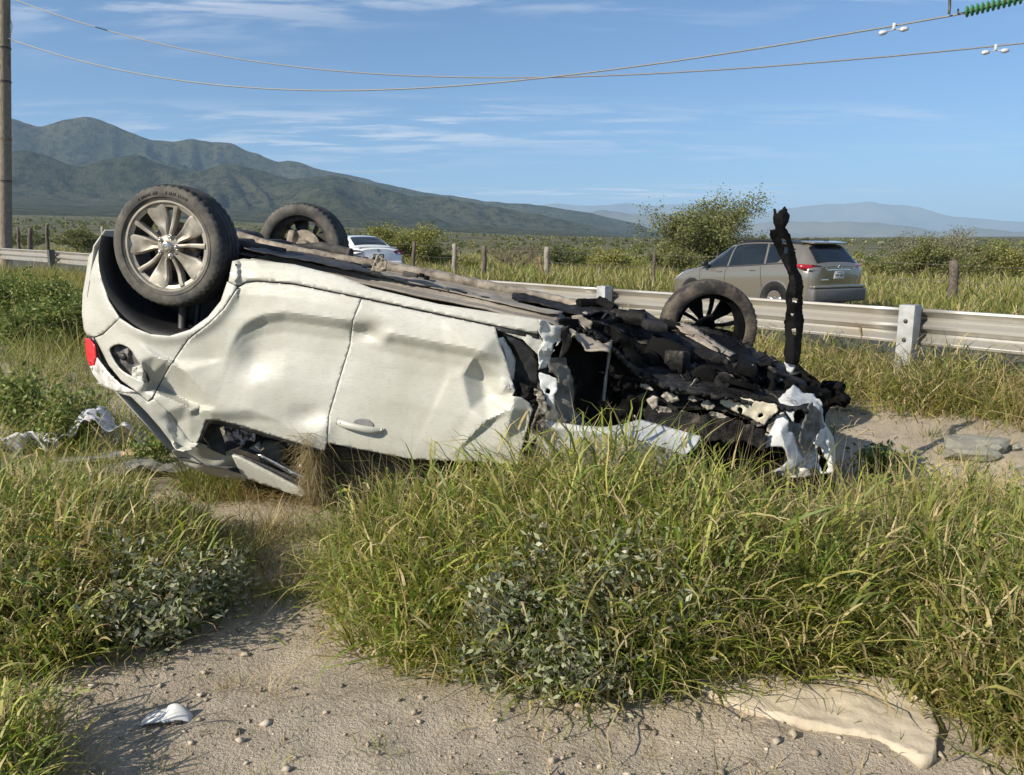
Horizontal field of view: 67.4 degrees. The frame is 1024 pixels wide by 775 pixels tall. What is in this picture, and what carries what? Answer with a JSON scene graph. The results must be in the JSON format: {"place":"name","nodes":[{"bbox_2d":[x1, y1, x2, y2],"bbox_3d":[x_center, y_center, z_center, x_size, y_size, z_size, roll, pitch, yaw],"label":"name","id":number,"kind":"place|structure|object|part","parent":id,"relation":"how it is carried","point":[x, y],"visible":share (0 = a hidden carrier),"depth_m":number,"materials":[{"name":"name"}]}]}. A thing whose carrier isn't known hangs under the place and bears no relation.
{"place":"outdoors","nodes":[
{"label":"outdoors","id":0,"kind":"place"},
{"bbox_2d":[12,150,632,237],"bbox_3d":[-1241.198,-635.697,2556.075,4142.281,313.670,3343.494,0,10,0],"label":"foothills","id":1,"kind":"structure","parent":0,"point":[42,184],"depth_m":2600.61,"materials":[{"name":"green plant"}]},
{"bbox_2d":[12,117,664,237],"bbox_3d":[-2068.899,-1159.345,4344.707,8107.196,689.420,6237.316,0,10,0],"label":"mountains","id":2,"kind":"structure","parent":0,"point":[81,141],"depth_m":4307.35,"materials":[{"name":"green plant"}]},
{"bbox_2d":[0,215,1023,774],"bbox_3d":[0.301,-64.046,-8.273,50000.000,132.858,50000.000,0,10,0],"label":"ground","id":3,"kind":"structure","parent":0,"point":[316,739],"depth_m":2.60,"materials":[{"name":"soil"}]},
{"bbox_2d":[0,0,12,268],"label":"utility pole","id":4,"kind":"object","parent":3,"relation":"on","point":[6,237],"visible":0.94,"depth_m":26.25,"materials":[{"name":"brown wood"}]},
{"bbox_2d":[7,13,964,90],"bbox_3d":[-3.390,-9.809,21.773,28.650,2.477,0.966,4,11,19],"label":"power line","id":5,"kind":"object","parent":4,"relation":"attached to","point":[530,78],"visible":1,"depth_m":20.96,"materials":[{"name":"black metal"}]},
{"bbox_2d":[879,23,908,35],"bbox_3d":[8.691,-8.156,17.482,0.653,0.267,0.110,0,10,0],"label":"line damper","id":6,"kind":"object","parent":5,"relation":"attached to","point":[884,32],"visible":1,"depth_m":17.45,"materials":[{"name":"metal"}]},
{"bbox_2d":[948,0,1022,17],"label":"insulator string","id":7,"kind":"object","parent":5,"relation":"attached to","point":[982,7],"visible":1,"depth_m":16.48,"materials":[{"name":"green glass"}]},
{"bbox_2d":[16,0,1023,77],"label":"power line","id":8,"kind":"object","parent":4,"relation":"attached to","point":[556,77],"visible":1,"depth_m":22.92,"materials":[{"name":"black metal"}]},
{"bbox_2d":[981,44,1008,54],"bbox_3d":[11.976,-8.367,19.019,0.658,0.248,0.110,0,10,0],"label":"line damper","id":9,"kind":"object","parent":8,"relation":"attached to","point":[1004,50],"visible":1,"depth_m":19.00,"materials":[{"name":"metal"}]},
{"bbox_2d":[1,431,60,453],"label":"pale rag","id":10,"kind":"object","parent":3,"relation":"on","point":[26,436],"visible":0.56,"depth_m":5.58,"materials":[{"name":"fabric"}]},
{"bbox_2d":[13,226,55,248],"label":"bush","id":11,"kind":"object","parent":3,"relation":"on","point":[40,239],"visible":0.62,"depth_m":68.71,"materials":[{"name":"green plant"}]},
{"bbox_2d":[0,266,69,322],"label":"verge shrub","id":12,"kind":"object","parent":3,"relation":"on","point":[4,287],"visible":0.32,"depth_m":12.26,"materials":[{"name":"green plant"}]},
{"bbox_2d":[0,300,70,350],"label":"verge shrub","id":13,"kind":"object","parent":3,"relation":"on","point":[25,316],"visible":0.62,"depth_m":9.87,"materials":[{"name":"green plant"}]},
{"bbox_2d":[0,349,79,432],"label":"leafy weed","id":14,"kind":"object","parent":3,"relation":"on","point":[32,387],"visible":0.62,"depth_m":5.97,"materials":[{"name":"green plant"}]},
{"bbox_2d":[3,273,82,318],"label":"verge shrub","id":15,"kind":"object","parent":3,"relation":"on","point":[42,293],"visible":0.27,"depth_m":11.74,"materials":[{"name":"green plant"}]},
{"bbox_2d":[0,375,111,451],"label":"leafy weed","id":16,"kind":"object","parent":3,"relation":"on","point":[61,414],"visible":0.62,"depth_m":5.74,"materials":[{"name":"green plant"}]},
{"bbox_2d":[0,538,111,634],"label":"leafy weed","id":17,"kind":"object","parent":3,"relation":"on","point":[37,574],"visible":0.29,"depth_m":2.96,"materials":[{"name":"green plant"}]},
{"bbox_2d":[39,292,88,345],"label":"verge shrub","id":18,"kind":"object","parent":3,"relation":"on","point":[77,313],"visible":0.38,"depth_m":10.33,"materials":[{"name":"green plant"}]},
{"bbox_2d":[0,406,144,452],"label":"pale rag","id":19,"kind":"object","parent":3,"relation":"on","point":[88,414],"visible":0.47,"depth_m":5.73,"materials":[{"name":"fabric"}]},
{"bbox_2d":[50,221,100,252],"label":"bush","id":20,"kind":"object","parent":3,"relation":"on","point":[74,241],"visible":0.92,"depth_m":50.66,"materials":[{"name":"green plant"}]},
{"bbox_2d":[51,451,122,463],"bbox_3d":[-2.910,0.483,5.401,0.601,0.087,0.156,0,10,0],"label":"grey panel scrap","id":21,"kind":"object","parent":3,"relation":"on","point":[86,457],"visible":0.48,"depth_m":5.39,"materials":[{"name":"plastic"}]},
{"bbox_2d":[20,513,168,623],"bbox_3d":[-1.749,0.763,3.247,0.620,0.482,0.652,0,10,0],"label":"leafy weed","id":22,"kind":"object","parent":3,"relation":"on","point":[119,562],"visible":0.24,"depth_m":3.14,"materials":[{"name":"green plant"}]},
{"bbox_2d":[101,456,187,475],"bbox_3d":[-2.432,0.509,5.030,0.681,0.081,0.223,0,10,0],"label":"dark felt scrap","id":23,"kind":"object","parent":3,"relation":"on","point":[142,461],"visible":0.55,"depth_m":5.00,"materials":[{"name":"grey fabric"}]},
{"bbox_2d":[120,448,170,456],"bbox_3d":[-2.528,0.444,5.332,0.350,0.048,0.132,0,10,0],"label":"tan foam scrap","id":24,"kind":"object","parent":3,"relation":"on","point":[126,450],"visible":0.1,"depth_m":5.30,"materials":[{"name":"beige"}]},
{"bbox_2d":[118,430,180,475],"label":"leafy weed","id":25,"kind":"object","parent":3,"relation":"on","point":[153,447],"visible":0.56,"depth_m":5.12,"materials":[{"name":"green plant"}]},
{"bbox_2d":[72,531,236,675],"bbox_3d":[-1.450,0.866,3.093,0.618,0.510,0.626,3,11,15],"label":"leafy weed","id":26,"kind":"object","parent":3,"relation":"on","point":[154,621],"visible":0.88,"depth_m":3.01,"materials":[{"name":"green plant"}]},
{"bbox_2d":[138,703,193,725],"bbox_3d":[-1.162,1.099,2.585,0.167,0.054,0.061,0,10,0],"label":"white plastic shell","id":27,"kind":"object","parent":3,"relation":"on","point":[178,714],"visible":1,"depth_m":2.58,"materials":[{"name":"plastic"}]},
{"bbox_2d":[144,538,265,621],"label":"leafy weed","id":28,"kind":"object","parent":3,"relation":"on","point":[228,567],"visible":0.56,"depth_m":3.28,"materials":[{"name":"green plant"}]},
{"bbox_2d":[276,425,342,525],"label":"straw tuft","id":29,"kind":"object","parent":3,"relation":"on","point":[309,473],"visible":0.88,"depth_m":4.13,"materials":[{"name":"beige plant"}]},
{"bbox_2d":[321,511,471,662],"bbox_3d":[-0.445,0.806,3.183,0.626,0.517,0.559,0,10,0],"label":"leafy weed","id":30,"kind":"object","parent":3,"relation":"on","point":[387,592],"visible":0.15,"depth_m":3.09,"materials":[{"name":"green plant"}]},
{"bbox_2d":[358,220,449,264],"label":"round bush","id":31,"kind":"object","parent":3,"relation":"on","point":[424,237],"visible":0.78,"depth_m":40.20,"materials":[{"name":"green plant"}]},
{"bbox_2d":[430,253,459,263],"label":"bush","id":32,"kind":"object","parent":3,"relation":"on","point":[447,255],"visible":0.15,"depth_m":42.87,"materials":[{"name":"green plant"}]},
{"bbox_2d":[445,256,481,266],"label":"bush","id":33,"kind":"object","parent":3,"relation":"on","point":[461,261],"visible":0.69,"depth_m":39.30,"materials":[{"name":"green plant"}]},
{"bbox_2d":[82,184,850,511],"bbox_3d":[-0.184,-0.187,4.671,4.353,1.951,1.801,2,10,9],"label":"overturned car","id":34,"kind":"object","parent":3,"relation":"on","point":[204,322],"visible":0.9,"depth_m":4.03,"materials":[{"name":"paint"}]},
{"bbox_3d":[-1.373,-0.106,4.035,1.234,0.893,0.146,3,11,14],"label":"rear door","id":35,"kind":"part","parent":34,"relation":"part of","materials":[{"name":"paint"}]},
{"bbox_3d":[-1.371,0.253,4.110,0.797,0.164,0.062,3,11,16],"label":"window frame","id":36,"kind":"part","parent":34,"relation":"part of","materials":[{"name":"rubber"}]},
{"bbox_3d":[-0.429,-0.030,3.880,1.078,0.820,0.166,2,10,11],"label":"front door","id":37,"kind":"part","parent":34,"relation":"part of","materials":[{"name":"paint"}]},
{"bbox_2d":[406,514,596,693],"bbox_3d":[-0.008,0.814,2.812,0.722,0.610,0.605,6,12,30],"label":"leafy weed","id":38,"kind":"object","parent":3,"relation":"on","point":[496,615],"visible":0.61,"depth_m":2.72,"materials":[{"name":"green plant"}]},
{"bbox_2d":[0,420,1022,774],"bbox_3d":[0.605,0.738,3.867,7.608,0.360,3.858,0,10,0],"label":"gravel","id":39,"kind":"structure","parent":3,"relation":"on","point":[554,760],"depth_m":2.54,"materials":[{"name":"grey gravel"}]},
{"bbox_2d":[0,389,1023,774],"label":"foreground grass","id":40,"kind":"structure","parent":3,"relation":"on","point":[834,581],"depth_m":2.94,"materials":[{"name":"green plant"}]},
{"bbox_2d":[0,253,1023,506],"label":"verge grass","id":41,"kind":"structure","parent":3,"relation":"on","point":[956,387],"depth_m":6.09,"materials":[{"name":"green plant"}]},
{"bbox_2d":[0,248,1023,375],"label":"guardrail","id":42,"kind":"object","parent":3,"relation":"on","point":[911,323],"visible":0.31,"depth_m":7.00,"materials":[{"name":"metal"}]},
{"bbox_2d":[12,215,1023,272],"bbox_3d":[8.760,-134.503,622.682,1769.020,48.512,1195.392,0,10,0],"label":"distant scrub","id":43,"kind":"object","parent":3,"relation":"on","point":[859,255],"visible":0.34,"depth_m":239.54,"materials":[{"name":"green plant"}]},
{"bbox_2d":[481,234,555,267],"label":"bare bush","id":44,"kind":"object","parent":3,"relation":"on","point":[515,254],"visible":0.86,"depth_m":39.45,"materials":[{"name":"green plant"}]},
{"bbox_2d":[16,241,1023,314],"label":"verge grass","id":45,"kind":"structure","parent":3,"relation":"on","point":[1003,302],"depth_m":26.24,"materials":[{"name":"green plant"}]},
{"bbox_2d":[16,224,1023,301],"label":"wire fence","id":46,"kind":"object","parent":3,"relation":"on","point":[953,280],"visible":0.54,"depth_m":28.93,"materials":[{"name":"brown wood"}]},
{"bbox_2d":[23,473,1021,774],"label":"straw litter","id":47,"kind":"object","parent":3,"relation":"on","point":[255,495],"visible":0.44,"depth_m":2.75,"materials":[{"name":"beige plant"}]},
{"bbox_2d":[540,242,592,266],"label":"bush","id":48,"kind":"object","parent":3,"relation":"on","point":[555,255],"visible":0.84,"depth_m":40.89,"materials":[{"name":"green plant"}]},
{"bbox_2d":[456,509,683,714],"bbox_3d":[0.251,0.772,2.868,0.909,0.680,0.852,-7,12,-34],"label":"leafy weed","id":49,"kind":"object","parent":3,"relation":"on","point":[613,592],"visible":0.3,"depth_m":2.72,"materials":[{"name":"green plant"}]},
{"bbox_2d":[508,595,659,717],"bbox_3d":[0.248,0.929,2.716,0.525,0.411,0.487,0,10,0],"label":"leafy weed","id":50,"kind":"object","parent":3,"relation":"on","point":[601,683],"visible":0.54,"depth_m":2.63,"materials":[{"name":"green plant"}]},
{"bbox_2d":[579,246,646,268],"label":"bush","id":51,"kind":"object","parent":3,"relation":"on","point":[608,257],"visible":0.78,"depth_m":38.70,"materials":[{"name":"green plant"}]},
{"bbox_2d":[539,504,746,699],"bbox_3d":[0.464,0.776,2.795,0.758,0.722,0.821,6,12,32],"label":"leafy weed","id":52,"kind":"object","parent":3,"relation":"on","point":[654,590],"visible":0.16,"depth_m":2.71,"materials":[{"name":"green plant"}]},
{"bbox_2d":[627,240,716,275],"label":"bush","id":53,"kind":"object","parent":3,"relation":"on","point":[678,258],"visible":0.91,"depth_m":31.93,"materials":[{"name":"green plant"}]},
{"bbox_2d":[635,486,750,587],"bbox_3d":[0.643,0.713,3.183,0.739,0.679,0.779,0,10,0],"label":"leafy weed","id":54,"kind":"object","parent":3,"relation":"on","point":[705,530],"depth_m":2.98,"materials":[{"name":"green plant"}]},
{"bbox_2d":[624,181,775,267],"bbox_3d":[8.539,-6.955,33.686,5.555,4.347,5.567,-9,14,-41],"label":"tall tree","id":55,"kind":"object","parent":3,"relation":"on","point":[710,234],"visible":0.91,"depth_m":32.89,"materials":[{"name":"green plant"}]},
{"bbox_2d":[715,229,767,255],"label":"bush","id":56,"kind":"object","parent":3,"relation":"on","point":[761,237],"visible":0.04,"depth_m":35.29,"materials":[{"name":"green plant"}]},
{"bbox_2d":[694,661,938,769],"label":"pale slab","id":57,"kind":"structure","parent":3,"relation":"on","point":[918,747],"depth_m":2.56,"materials":[{"name":"beige stone"}]},
{"bbox_2d":[849,406,859,410],"bbox_3d":[2.769,0.172,6.203,0.082,0.044,0.071,0,10,0],"label":"stone","id":58,"kind":"object","parent":3,"relation":"on","point":[855,408],"visible":0.71,"depth_m":6.18,"materials":[{"name":"grey stone"}]},
{"bbox_2d":[844,432,921,482],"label":"leafy weed","id":59,"kind":"object","parent":3,"relation":"on","point":[884,462],"visible":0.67,"depth_m":4.86,"materials":[{"name":"green plant"}]},
{"bbox_2d":[864,253,906,274],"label":"bush","id":60,"kind":"object","parent":3,"relation":"on","point":[879,266],"visible":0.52,"depth_m":39.36,"materials":[{"name":"green plant"}]},
{"bbox_2d":[884,360,943,393],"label":"leafy weed","id":61,"kind":"object","parent":3,"relation":"on","point":[916,373],"visible":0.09,"depth_m":6.40,"materials":[{"name":"green plant"}]},
{"bbox_2d":[883,234,975,276],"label":"bush","id":62,"kind":"object","parent":3,"relation":"on","point":[924,256],"visible":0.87,"depth_m":36.86,"materials":[{"name":"green plant"}]},
{"bbox_2d":[877,224,983,267],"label":"bush","id":63,"kind":"object","parent":3,"relation":"on","point":[948,241],"visible":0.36,"depth_m":46.55,"materials":[{"name":"green plant"}]},
{"bbox_2d":[903,523,1023,638],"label":"leafy weed","id":64,"kind":"object","parent":3,"relation":"on","point":[968,558],"visible":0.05,"depth_m":2.92,"materials":[{"name":"green plant"}]},
{"bbox_2d":[941,434,1010,462],"bbox_3d":[3.011,0.403,5.021,0.373,0.153,0.353,-10,14,-43],"label":"flat rock","id":65,"kind":"object","parent":3,"relation":"on","point":[998,446],"visible":0.87,"depth_m":4.96,"materials":[{"name":"grey stone"}]},
{"bbox_2d":[948,237,1023,278],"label":"bush","id":66,"kind":"object","parent":3,"relation":"on","point":[983,260],"visible":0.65,"depth_m":37.00,"materials":[{"name":"green plant"}]},
{"bbox_2d":[964,358,1023,390],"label":"leafy weed","id":67,"kind":"object","parent":3,"relation":"on","point":[1005,373],"visible":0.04,"depth_m":6.21,"materials":[{"name":"green plant"}]},
{"bbox_2d":[980,239,1023,279],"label":"bush","id":68,"kind":"object","parent":3,"relation":"on","point":[1014,262],"visible":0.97,"depth_m":35.34,"materials":[{"name":"green plant"}]},
{"bbox_2d":[1007,444,1020,449],"bbox_3d":[3.288,0.390,5.025,0.077,0.038,0.064,0,10,0],"label":"stone","id":69,"kind":"object","parent":3,"relation":"on","point":[1017,446],"visible":0.91,"depth_m":5.01,"materials":[{"name":"white stone"}]},
{"bbox_2d":[1,260,1023,372],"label":"road","id":70,"kind":"structure","parent":0,"point":[805,335],"depth_m":12.32,"materials":[{"name":"grey asphalt"}]},
{"bbox_2d":[348,235,403,263],"bbox_3d":[-5.287,-4.455,26.238,2.010,1.456,4.680,-5,12,-28],"label":"white sedan","id":71,"kind":"object","parent":70,"relation":"on","point":[368,246],"visible":0.38,"depth_m":24.51,"materials":[{"name":"paint"}]},
{"bbox_3d":[-4.708,-4.784,25.074,1.092,0.295,0.662,-5,12,-28],"label":"rear window","id":72,"kind":"part","parent":71,"relation":"part of","materials":[{"name":"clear glass"}]},
{"bbox_2d":[674,237,865,302],"bbox_3d":[6.005,-2.738,18.613,2.130,1.748,4.660,-6,12,-29],"label":"parked suv","id":73,"kind":"object","parent":70,"relation":"on","point":[830,271],"visible":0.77,"depth_m":17.04,"materials":[{"name":"paint"}]},
{"bbox_3d":[5.050,-3.190,18.791,0.269,0.534,0.860,-6,12,-29],"label":"side window","id":74,"kind":"part","parent":73,"relation":"part of","materials":[{"name":"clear glass"}]},
{"bbox_3d":[5.550,-3.094,17.894,0.270,0.515,1.081,-6,12,-29],"label":"side window","id":75,"kind":"part","parent":73,"relation":"part of","materials":[{"name":"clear glass"}]},
{"bbox_3d":[5.977,-2.987,17.136,0.257,0.436,0.810,-6,12,-29],"label":"quarter window","id":76,"kind":"part","parent":73,"relation":"part of","materials":[{"name":"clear glass"}]},
{"bbox_3d":[6.995,-2.920,16.791,1.252,0.397,0.292,-6,12,-29],"label":"rear window","id":77,"kind":"part","parent":73,"relation":"part of","materials":[{"name":"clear glass"}]},
{"bbox_2d":[11,0,1023,221],"label":"sky","id":78,"kind":"structure","parent":0,"point":[941,132],"materials":[{"name":"blue"}]},
{"bbox_2d":[542,202,1023,231],"bbox_3d":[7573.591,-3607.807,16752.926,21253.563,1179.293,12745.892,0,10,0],"label":"mountains","id":79,"kind":"structure","parent":0,"point":[902,215],"depth_m":18054.81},
{"bbox_2d":[591,210,1023,237],"bbox_3d":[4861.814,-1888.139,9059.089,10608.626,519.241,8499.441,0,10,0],"label":"hills","id":80,"kind":"structure","parent":0,"point":[839,229],"depth_m":9321.63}
]}

